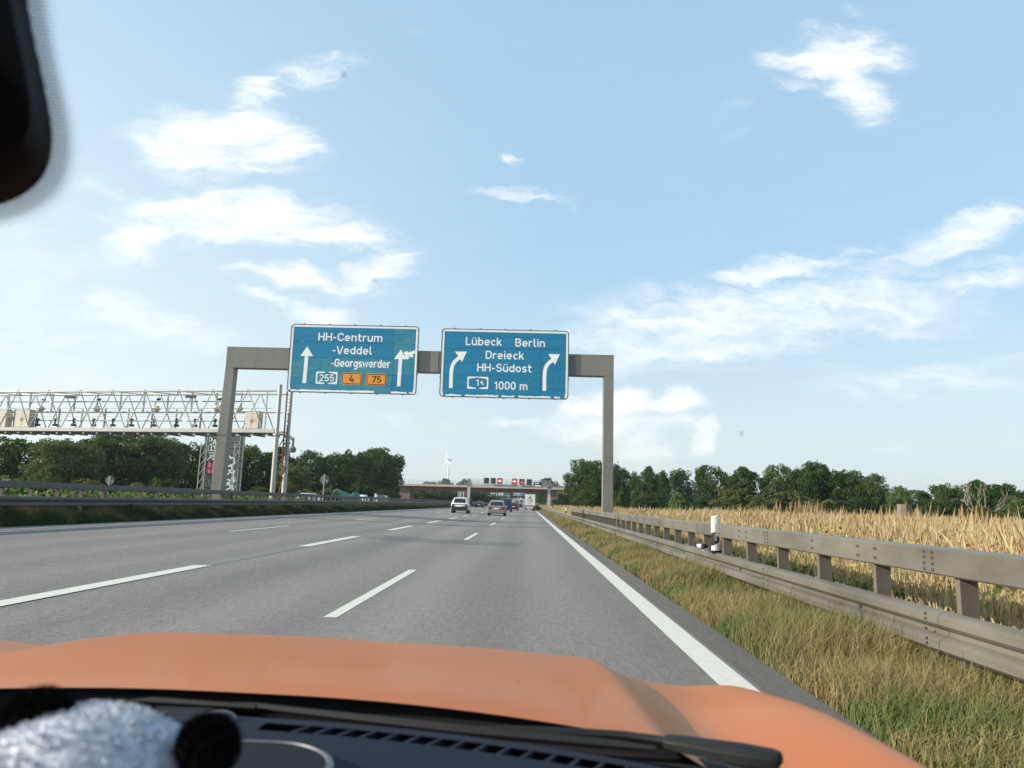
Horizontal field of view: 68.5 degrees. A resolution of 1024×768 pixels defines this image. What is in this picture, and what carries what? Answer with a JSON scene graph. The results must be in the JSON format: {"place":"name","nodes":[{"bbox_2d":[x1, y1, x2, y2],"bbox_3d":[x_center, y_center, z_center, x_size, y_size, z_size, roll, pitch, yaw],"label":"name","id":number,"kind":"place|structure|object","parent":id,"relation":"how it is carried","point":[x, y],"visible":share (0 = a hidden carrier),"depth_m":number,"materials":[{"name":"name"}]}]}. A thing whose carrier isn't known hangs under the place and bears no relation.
{"place":"outdoors","nodes":[
{"label":"outdoors","id":0,"kind":"place"},
{"bbox_2d":[0,497,766,693],"bbox_3d":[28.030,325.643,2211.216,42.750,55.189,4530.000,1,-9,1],"label":"road","id":1,"kind":"structure","parent":0,"point":[545,587],"depth_m":10.88,"materials":[{"name":"grey asphalt"}]},
{"bbox_2d":[0,565,210,605],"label":"lane marking","id":2,"kind":"object","parent":1,"relation":"on","point":[58,592],"visible":1,"depth_m":9.82,"materials":[{"name":"white paint"}]},
{"bbox_2d":[0,508,436,529],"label":"edge line","id":3,"kind":"object","parent":1,"relation":"on","point":[168,521],"visible":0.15,"depth_m":26.66,"materials":[{"name":"white paint"}]},
{"bbox_2d":[301,536,359,545],"bbox_3d":[-5.256,4.614,22.165,0.300,0.001,6.000,1,-9,1],"label":"lane marking","id":4,"kind":"object","parent":1,"relation":"on","point":[323,542],"visible":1,"depth_m":21.62,"materials":[{"name":"white paint"}]},
{"bbox_2d":[324,570,415,616],"bbox_3d":[-1.922,3.014,11.157,0.150,0.001,6.000,1,-9,1],"label":"lane marking","id":5,"kind":"object","parent":1,"relation":"on","point":[351,604],"visible":1,"depth_m":10.03,"materials":[{"name":"white paint"}]},
{"bbox_2d":[366,535,425,541],"bbox_3d":[-3.892,5.175,25.237,1.800,0.049,3.500,1,-9,1],"label":"road patch","id":6,"kind":"object","parent":1,"relation":"on","point":[396,538],"visible":1,"depth_m":25.09,"materials":[{"name":"grey asphalt"}]},
{"bbox_2d":[451,497,471,512],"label":"white car","id":7,"kind":"object","parent":1,"relation":"on","point":[459,504],"visible":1,"depth_m":81.18,"materials":[{"name":"white paint"}]},
{"bbox_2d":[0,0,927,767],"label":"orange car","id":8,"kind":"object","parent":1,"relation":"on","point":[304,702],"visible":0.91,"depth_m":1.11,"materials":[{"name":"orange paint"}]},
{"bbox_2d":[0,683,243,767],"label":"plush panda","id":9,"kind":"object","parent":8,"relation":"on","point":[47,726],"visible":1,"depth_m":0.46,"materials":[{"name":"white fur"}]},
{"bbox_2d":[417,539,521,545],"bbox_3d":[-1.435,5.138,24.431,3.693,0.001,2.554,0,-9,12],"label":"road patch","id":10,"kind":"object","parent":1,"relation":"on","point":[445,541],"visible":1,"depth_m":24.23,"materials":[{"name":"grey asphalt"}]},
{"bbox_2d":[487,500,507,515],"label":"grey car","id":11,"kind":"object","parent":1,"relation":"on","point":[496,506],"visible":0.99,"depth_m":77.06,"materials":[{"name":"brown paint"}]},
{"bbox_2d":[500,498,512,511],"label":"blue van","id":12,"kind":"object","parent":1,"relation":"on","point":[508,502],"visible":0.48,"depth_m":112.63,"materials":[{"name":"blue paint"}]},
{"bbox_2d":[525,494,534,508],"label":"white truck","id":13,"kind":"object","parent":1,"relation":"on","point":[529,499],"visible":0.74,"depth_m":182.77,"materials":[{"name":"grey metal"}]},
{"bbox_2d":[524,500,759,691],"bbox_3d":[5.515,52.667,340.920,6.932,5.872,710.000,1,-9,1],"label":"edge line","id":14,"kind":"object","parent":1,"relation":"on","point":[715,668],"visible":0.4,"depth_m":7.74,"materials":[{"name":"white paint"}]},
{"bbox_2d":[0,0,1023,501],"label":"sky","id":15,"kind":"structure","parent":0,"point":[793,227],"materials":[{"name":"blue"}]},
{"bbox_2d":[522,498,927,766],"bbox_3d":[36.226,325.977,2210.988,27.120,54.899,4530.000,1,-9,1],"label":"shoulder","id":16,"kind":"object","parent":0,"point":[766,678],"visible":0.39,"depth_m":6.92},
{"bbox_2d":[532,506,1023,767],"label":"verge grass","id":17,"kind":"structure","parent":0,"point":[929,707],"depth_m":5.57,"materials":[{"name":"green plant"}]},
{"bbox_2d":[538,504,1023,693],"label":"reed grass","id":18,"kind":"structure","parent":0,"point":[942,531],"depth_m":10.95,"materials":[{"name":"beige plant"}]},
{"bbox_2d":[740,499,1023,528],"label":"reed grass","id":19,"kind":"structure","parent":0,"point":[985,519],"depth_m":20.62,"materials":[{"name":"beige plant"}]},
{"bbox_3d":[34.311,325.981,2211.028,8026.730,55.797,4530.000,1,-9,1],"label":"ground","id":20,"kind":"structure","parent":0,"visible":0},
{"bbox_2d":[0,475,34,495],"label":"bush","id":21,"kind":"object","parent":20,"relation":"on","point":[18,491],"visible":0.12,"depth_m":41.97,"materials":[{"name":"green plant"}]},
{"bbox_2d":[0,435,47,489],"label":"tree","id":22,"kind":"object","parent":20,"relation":"on","point":[11,458],"visible":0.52,"depth_m":86.77,"materials":[{"name":"green plant"}]},
{"bbox_2d":[26,477,70,496],"bbox_3d":[-29.817,6.904,48.131,3.433,1.960,3.381,4,-9,-13],"label":"bush","id":23,"kind":"object","parent":20,"relation":"on","point":[45,479],"visible":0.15,"depth_m":47.83,"materials":[{"name":"green plant"}]},
{"bbox_2d":[19,437,106,482],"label":"tree","id":24,"kind":"object","parent":20,"relation":"on","point":[71,467],"visible":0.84,"depth_m":83.23,"materials":[{"name":"green plant"}]},
{"bbox_2d":[64,478,110,497],"bbox_3d":[-29.659,7.535,52.180,4.020,1.990,3.938,10,-12,-42],"label":"bush","id":25,"kind":"object","parent":20,"relation":"on","point":[84,481],"visible":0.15,"depth_m":51.93,"materials":[{"name":"green plant"}]},
{"bbox_2d":[55,435,125,493],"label":"tree","id":26,"kind":"object","parent":20,"relation":"on","point":[98,442],"visible":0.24,"depth_m":99.11,"materials":[{"name":"green plant"}]},
{"bbox_2d":[106,476,114,492],"bbox_3d":[-34.361,9.109,64.075,0.760,2.589,0.114,1,-9,1],"label":"round sign","id":27,"kind":"object","parent":20,"relation":"on","point":[110,480],"visible":0.89,"depth_m":64.23,"materials":[{"name":"grey metal"}]},
{"bbox_2d":[114,482,153,497],"bbox_3d":[-30.962,9.076,62.036,4.006,1.975,3.945,2,-9,-1],"label":"bush","id":28,"kind":"object","parent":20,"relation":"on","point":[138,484],"visible":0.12,"depth_m":61.83,"materials":[{"name":"green plant"}]},
{"bbox_2d":[94,435,175,491],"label":"tree","id":29,"kind":"object","parent":20,"relation":"on","point":[129,466],"visible":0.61,"depth_m":100.11,"materials":[{"name":"green plant"}]},
{"bbox_2d":[0,384,296,499],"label":"toll gantry","id":30,"kind":"object","parent":20,"relation":"on","point":[24,421],"visible":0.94,"depth_m":51.01,"materials":[{"name":"metal"}]},
{"bbox_2d":[124,435,187,487],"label":"tree","id":31,"kind":"object","parent":20,"relation":"on","point":[172,448],"visible":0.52,"depth_m":103.48,"materials":[{"name":"green plant"}]},
{"bbox_2d":[151,477,180,498],"bbox_3d":[-28.935,8.906,61.902,2.798,2.402,2.862,-4,-10,30],"label":"bush","id":32,"kind":"object","parent":20,"relation":"on","point":[157,482],"visible":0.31,"depth_m":61.66,"materials":[{"name":"green plant"}]},
{"bbox_2d":[172,441,203,488],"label":"tree","id":33,"kind":"object","parent":20,"relation":"on","point":[190,475],"visible":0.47,"depth_m":111.42,"materials":[{"name":"green plant"}]},
{"bbox_2d":[0,468,393,500],"bbox_3d":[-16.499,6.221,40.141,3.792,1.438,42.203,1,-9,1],"label":"undergrowth","id":34,"kind":"object","parent":20,"relation":"on","point":[97,494],"visible":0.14,"depth_m":32.17,"materials":[{"name":"green plant"}]},
{"bbox_2d":[197,435,244,495],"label":"lattice tower","id":35,"kind":"structure","parent":20,"relation":"on","point":[235,466],"depth_m":85.21,"materials":[{"name":"grey metal"}]},
{"bbox_2d":[22,504,423,512],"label":"undergrowth","id":36,"kind":"object","parent":20,"relation":"on","point":[85,508],"visible":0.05,"depth_m":28.95,"materials":[{"name":"green plant"}]},
{"bbox_2d":[95,494,392,508],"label":"undergrowth","id":37,"kind":"object","parent":20,"relation":"on","point":[114,496],"depth_m":32.30,"materials":[{"name":"green plant"}]},
{"bbox_2d":[0,496,488,526],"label":"verge grass","id":38,"kind":"structure","parent":20,"relation":"on","point":[10,516],"depth_m":28.81,"materials":[{"name":"green plant"}]},
{"bbox_2d":[0,480,489,512],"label":"guard rail","id":39,"kind":"object","parent":20,"relation":"on","point":[57,500],"visible":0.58,"depth_m":31.26,"materials":[{"name":"metal"}]},
{"bbox_2d":[237,486,275,498],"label":"bush","id":40,"kind":"object","parent":20,"relation":"on","point":[261,489],"visible":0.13,"depth_m":83.19,"materials":[{"name":"green plant"}]},
{"bbox_2d":[241,444,272,490],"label":"tree","id":41,"kind":"object","parent":20,"relation":"on","point":[253,455],"visible":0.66,"depth_m":116.82,"materials":[{"name":"green plant"}]},
{"bbox_2d":[254,446,297,496],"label":"tree","id":42,"kind":"object","parent":20,"relation":"on","point":[290,460],"visible":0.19,"depth_m":121.67,"materials":[{"name":"green plant"}]},
{"bbox_2d":[270,463,312,492],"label":"tree","id":43,"kind":"object","parent":20,"relation":"on","point":[296,476],"visible":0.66,"depth_m":110.66,"materials":[{"name":"green plant"}]},
{"bbox_2d":[295,489,323,500],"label":"bush","id":44,"kind":"object","parent":20,"relation":"on","point":[305,491],"visible":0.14,"depth_m":87.39,"materials":[{"name":"green plant"}]},
{"bbox_2d":[294,449,337,493],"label":"tree","id":45,"kind":"object","parent":20,"relation":"on","point":[320,461],"visible":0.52,"depth_m":129.55,"materials":[{"name":"green plant"}]},
{"bbox_2d":[320,474,328,500],"bbox_3d":[-15.198,8.812,60.675,0.760,3.045,0.114,1,-9,1],"label":"round sign","id":46,"kind":"object","parent":20,"relation":"on","point":[324,478],"visible":0.93,"depth_m":60.85,"materials":[{"name":"grey metal"}]},
{"bbox_2d":[315,488,341,500],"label":"bush","id":47,"kind":"object","parent":20,"relation":"on","point":[328,491],"visible":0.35,"depth_m":89.15,"materials":[{"name":"green plant"}]},
{"bbox_2d":[317,452,357,491],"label":"tree","id":48,"kind":"object","parent":20,"relation":"on","point":[340,482],"visible":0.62,"depth_m":139.00,"materials":[{"name":"green plant"}]},
{"bbox_2d":[338,449,374,486],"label":"tree","id":49,"kind":"object","parent":20,"relation":"on","point":[357,457],"visible":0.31,"depth_m":183.56,"materials":[{"name":"green plant"}]},
{"bbox_2d":[344,484,382,501],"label":"bush","id":50,"kind":"object","parent":20,"relation":"on","point":[362,490],"visible":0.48,"depth_m":147.40,"materials":[{"name":"green plant"}]},
{"bbox_2d":[345,447,406,491],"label":"tree","id":51,"kind":"object","parent":20,"relation":"on","point":[385,468],"visible":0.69,"depth_m":187.05,"materials":[{"name":"green plant"}]},
{"bbox_2d":[378,489,401,501],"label":"bush","id":52,"kind":"object","parent":20,"relation":"on","point":[389,494],"visible":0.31,"depth_m":177.06,"materials":[{"name":"green plant"}]},
{"bbox_2d":[385,477,404,493],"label":"tree","id":53,"kind":"object","parent":20,"relation":"on","point":[401,481],"visible":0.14,"depth_m":193.12,"materials":[{"name":"green plant"}]},
{"bbox_2d":[211,346,613,512],"bbox_3d":[-5.093,2.405,39.219,20.654,10.550,0.676,1,-9,1],"label":"sign gantry","id":54,"kind":"object","parent":20,"relation":"on","point":[429,362],"visible":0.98,"depth_m":39.31,"materials":[{"name":"paint"}]},
{"bbox_2d":[287,323,418,394],"bbox_3d":[-8.334,-1.310,39.512,6.890,3.725,0.083,1,-9,1],"label":"motorway sign","id":55,"kind":"object","parent":54,"relation":"attached to","point":[355,359],"visible":1,"depth_m":39.48,"materials":[{"name":"blue metal"}]},
{"bbox_2d":[439,328,569,399],"bbox_3d":[-0.387,-1.063,39.304,6.795,3.715,0.082,1,-9,1],"label":"motorway sign","id":56,"kind":"object","parent":54,"relation":"attached to","point":[504,364],"visible":1,"depth_m":39.27,"materials":[{"name":"blue metal"}]},
{"bbox_2d":[413,490,431,501],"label":"tree","id":57,"kind":"object","parent":20,"relation":"on","point":[422,494],"visible":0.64,"depth_m":285.79,"materials":[{"name":"green plant"}]},
{"bbox_2d":[429,491,457,501],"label":"tree","id":58,"kind":"object","parent":20,"relation":"on","point":[444,495],"visible":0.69,"depth_m":293.70,"materials":[{"name":"green plant"}]},
{"bbox_2d":[416,490,509,502],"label":"undergrowth","id":59,"kind":"object","parent":20,"relation":"on","point":[490,498],"visible":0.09,"depth_m":320.86,"materials":[{"name":"green plant"}]},
{"bbox_2d":[457,491,488,501],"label":"tree","id":60,"kind":"object","parent":20,"relation":"on","point":[474,496],"visible":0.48,"depth_m":303.23,"materials":[{"name":"green plant"}]},
{"bbox_2d":[394,479,573,504],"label":"overpass bridge","id":61,"kind":"structure","parent":20,"relation":"on","point":[406,491],"depth_m":240.50,"materials":[{"name":"concrete"}]},
{"bbox_2d":[467,479,551,502],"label":"display gantry","id":62,"kind":"object","parent":20,"relation":"on","point":[548,486],"visible":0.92,"depth_m":223.08,"materials":[{"name":"grey metal"}]},
{"bbox_2d":[504,492,530,497],"bbox_3d":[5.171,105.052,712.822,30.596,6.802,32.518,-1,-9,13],"label":"tree","id":63,"kind":"object","parent":20,"relation":"on","point":[510,493],"visible":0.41,"depth_m":708.53,"materials":[{"name":"green plant"}]},
{"bbox_2d":[534,477,559,503],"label":"tree","id":64,"kind":"object","parent":20,"relation":"on","point":[539,495],"visible":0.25,"depth_m":325.38,"materials":[{"name":"green plant"}]},
{"bbox_2d":[550,493,570,506],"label":"bush","id":65,"kind":"object","parent":20,"relation":"on","point":[563,499],"visible":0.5,"depth_m":171.78,"materials":[{"name":"green plant"}]},
{"bbox_2d":[562,457,596,502],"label":"tree","id":66,"kind":"object","parent":20,"relation":"on","point":[575,478],"visible":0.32,"depth_m":162.40,"materials":[{"name":"green plant"}]},
{"bbox_2d":[568,489,601,507],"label":"bush","id":67,"kind":"object","parent":20,"relation":"on","point":[584,498],"visible":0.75,"depth_m":146.88,"materials":[{"name":"green plant"}]},
{"bbox_2d":[571,460,620,502],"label":"tree","id":68,"kind":"object","parent":20,"relation":"on","point":[591,470],"visible":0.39,"depth_m":156.54,"materials":[{"name":"green plant"}]},
{"bbox_2d":[613,491,629,510],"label":"bush","id":69,"kind":"object","parent":20,"relation":"on","point":[621,499],"visible":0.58,"depth_m":117.55,"materials":[{"name":"green plant"}]},
{"bbox_2d":[613,467,638,506],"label":"tree","id":70,"kind":"object","parent":20,"relation":"on","point":[621,478],"visible":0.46,"depth_m":151.68,"materials":[{"name":"green plant"}]},
{"bbox_2d":[627,465,658,500],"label":"tree","id":71,"kind":"object","parent":20,"relation":"on","point":[642,485],"visible":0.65,"depth_m":146.98,"materials":[{"name":"green plant"}]},
{"bbox_2d":[622,493,670,512],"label":"bush","id":72,"kind":"object","parent":20,"relation":"on","point":[651,500],"visible":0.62,"depth_m":134.03,"materials":[{"name":"green plant"}]},
{"bbox_2d":[647,470,670,502],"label":"tree","id":73,"kind":"object","parent":20,"relation":"on","point":[660,479],"visible":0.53,"depth_m":145.51,"materials":[{"name":"green plant"}]},
{"bbox_2d":[658,468,695,507],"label":"tree","id":74,"kind":"object","parent":20,"relation":"on","point":[676,484],"visible":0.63,"depth_m":142.21,"materials":[{"name":"green plant"}]},
{"bbox_2d":[668,492,691,511],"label":"bush","id":75,"kind":"object","parent":20,"relation":"on","point":[677,501],"visible":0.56,"depth_m":90.08,"materials":[{"name":"green plant"}]},
{"bbox_2d":[691,494,722,510],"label":"bush","id":76,"kind":"object","parent":20,"relation":"on","point":[701,503],"visible":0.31,"depth_m":126.87,"materials":[{"name":"green plant"}]},
{"bbox_2d":[692,464,728,498],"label":"tree","id":77,"kind":"object","parent":20,"relation":"on","point":[708,486],"visible":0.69,"depth_m":137.13,"materials":[{"name":"green plant"}]},
{"bbox_2d":[708,486,759,511],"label":"bush","id":78,"kind":"object","parent":20,"relation":"on","point":[735,498],"visible":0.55,"depth_m":114.71,"materials":[{"name":"green plant"}]},
{"bbox_2d":[725,466,770,508],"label":"tree","id":79,"kind":"object","parent":20,"relation":"on","point":[744,477],"visible":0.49,"depth_m":131.25,"materials":[{"name":"green plant"}]},
{"bbox_2d":[742,495,783,513],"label":"bush","id":80,"kind":"object","parent":20,"relation":"on","point":[762,501],"visible":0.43,"depth_m":105.10,"materials":[{"name":"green plant"}]},
{"bbox_2d":[759,463,800,504],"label":"tree","id":81,"kind":"object","parent":20,"relation":"on","point":[770,475],"visible":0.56,"depth_m":129.60,"materials":[{"name":"green plant"}]},
{"bbox_2d":[541,507,1023,682],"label":"guard rail","id":82,"kind":"object","parent":20,"relation":"on","point":[966,633],"visible":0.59,"depth_m":6.72,"materials":[{"name":"metal"}]},
{"bbox_2d":[711,515,721,552],"bbox_3d":[3.363,2.476,12.393,0.162,0.621,0.108,1,-9,1],"label":"delineator post","id":83,"kind":"object","parent":82,"relation":"on","point":[714,538],"visible":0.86,"depth_m":12.35,"materials":[{"name":"white plastic"}]},
{"bbox_2d":[767,490,816,512],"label":"bush","id":84,"kind":"object","parent":20,"relation":"on","point":[792,497],"visible":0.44,"depth_m":112.37,"materials":[{"name":"green plant"}]},
{"bbox_2d":[786,460,842,506],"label":"tree","id":85,"kind":"object","parent":20,"relation":"on","point":[810,479],"visible":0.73,"depth_m":124.33,"materials":[{"name":"green plant"}]},
{"bbox_2d":[799,500,839,515],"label":"bush","id":86,"kind":"object","parent":20,"relation":"on","point":[826,504],"visible":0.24,"depth_m":97.32,"materials":[{"name":"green plant"}]},
{"bbox_2d":[651,535,1022,695],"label":"weeds","id":87,"kind":"object","parent":20,"relation":"on","point":[863,586],"visible":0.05,"depth_m":10.64,"materials":[{"name":"green plant"}]},
{"bbox_2d":[651,516,1023,595],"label":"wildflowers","id":88,"kind":"object","parent":20,"relation":"on","point":[999,589],"visible":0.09,"depth_m":10.20,"materials":[{"name":"yellow plant"}]},
{"bbox_2d":[822,468,870,514],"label":"tree","id":89,"kind":"object","parent":20,"relation":"on","point":[847,479],"visible":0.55,"depth_m":122.24,"materials":[{"name":"green plant"}]},
{"bbox_2d":[832,496,885,515],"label":"bush","id":90,"kind":"object","parent":20,"relation":"on","point":[861,502],"visible":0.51,"depth_m":113.30,"materials":[{"name":"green plant"}]},
{"bbox_2d":[850,472,892,514],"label":"tree","id":91,"kind":"object","parent":20,"relation":"on","point":[873,492],"visible":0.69,"depth_m":120.34,"materials":[{"name":"green plant"}]},
{"bbox_2d":[885,484,911,501],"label":"tree","id":92,"kind":"object","parent":20,"relation":"on","point":[900,490],"visible":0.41,"depth_m":117.28,"materials":[{"name":"green plant"}]},
{"bbox_2d":[882,498,918,515],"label":"bush","id":93,"kind":"object","parent":20,"relation":"on","point":[895,502],"visible":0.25,"depth_m":110.83,"materials":[{"name":"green plant"}]},
{"bbox_2d":[897,504,911,522],"bbox_3d":[9.416,3.945,18.010,0.362,2.105,0.352,1,-9,1],"label":"fence post","id":94,"kind":"object","parent":20,"relation":"on","point":[902,509],"visible":0.23,"depth_m":18.03,"materials":[{"name":"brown wood"}]},
{"bbox_2d":[903,490,931,508],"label":"tree","id":95,"kind":"object","parent":20,"relation":"on","point":[921,497],"visible":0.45,"depth_m":114.60,"materials":[{"name":"green plant"}]},
{"bbox_2d":[912,499,960,516],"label":"bush","id":96,"kind":"object","parent":20,"relation":"on","point":[940,507],"visible":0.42,"depth_m":104.23,"materials":[{"name":"green plant"}]},
{"bbox_2d":[928,483,964,510],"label":"tree","id":97,"kind":"object","parent":20,"relation":"on","point":[946,493],"visible":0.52,"depth_m":112.61,"materials":[{"name":"green plant"}]},
{"bbox_2d":[935,501,977,516],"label":"bush","id":98,"kind":"object","parent":20,"relation":"on","point":[958,504],"visible":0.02,"depth_m":108.06,"materials":[{"name":"green plant"}]},
{"bbox_2d":[957,478,1005,515],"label":"tree","id":99,"kind":"object","parent":20,"relation":"on","point":[993,491],"visible":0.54,"depth_m":108.73,"materials":[{"name":"green plant"}]},
{"bbox_2d":[956,505,1006,521],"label":"bush","id":100,"kind":"object","parent":20,"relation":"on","point":[990,512],"visible":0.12,"depth_m":67.40,"materials":[{"name":"green plant"}]},
{"bbox_2d":[961,479,1008,515],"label":"dead tree","id":101,"kind":"object","parent":20,"relation":"on","point":[978,501],"visible":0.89,"depth_m":92.96,"materials":[{"name":"brown wood"}]},
{"bbox_2d":[989,483,1023,516],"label":"tree","id":102,"kind":"object","parent":20,"relation":"on","point":[1011,491],"visible":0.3,"depth_m":108.89,"materials":[{"name":"green plant"}]},
{"bbox_2d":[995,496,1023,519],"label":"bush","id":103,"kind":"object","parent":20,"relation":"on","point":[1011,507],"visible":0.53,"depth_m":82.16,"materials":[{"name":"green plant"}]},
{"bbox_3d":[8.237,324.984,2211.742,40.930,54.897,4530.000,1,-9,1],"label":"road opposite","id":104,"kind":"structure","parent":0,"visible":0},
{"bbox_2d":[333,489,361,500],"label":"covered trailer","id":105,"kind":"object","parent":104,"relation":"on","point":[342,493],"visible":0.3,"depth_m":94.62,"materials":[{"name":"teal fabric"}]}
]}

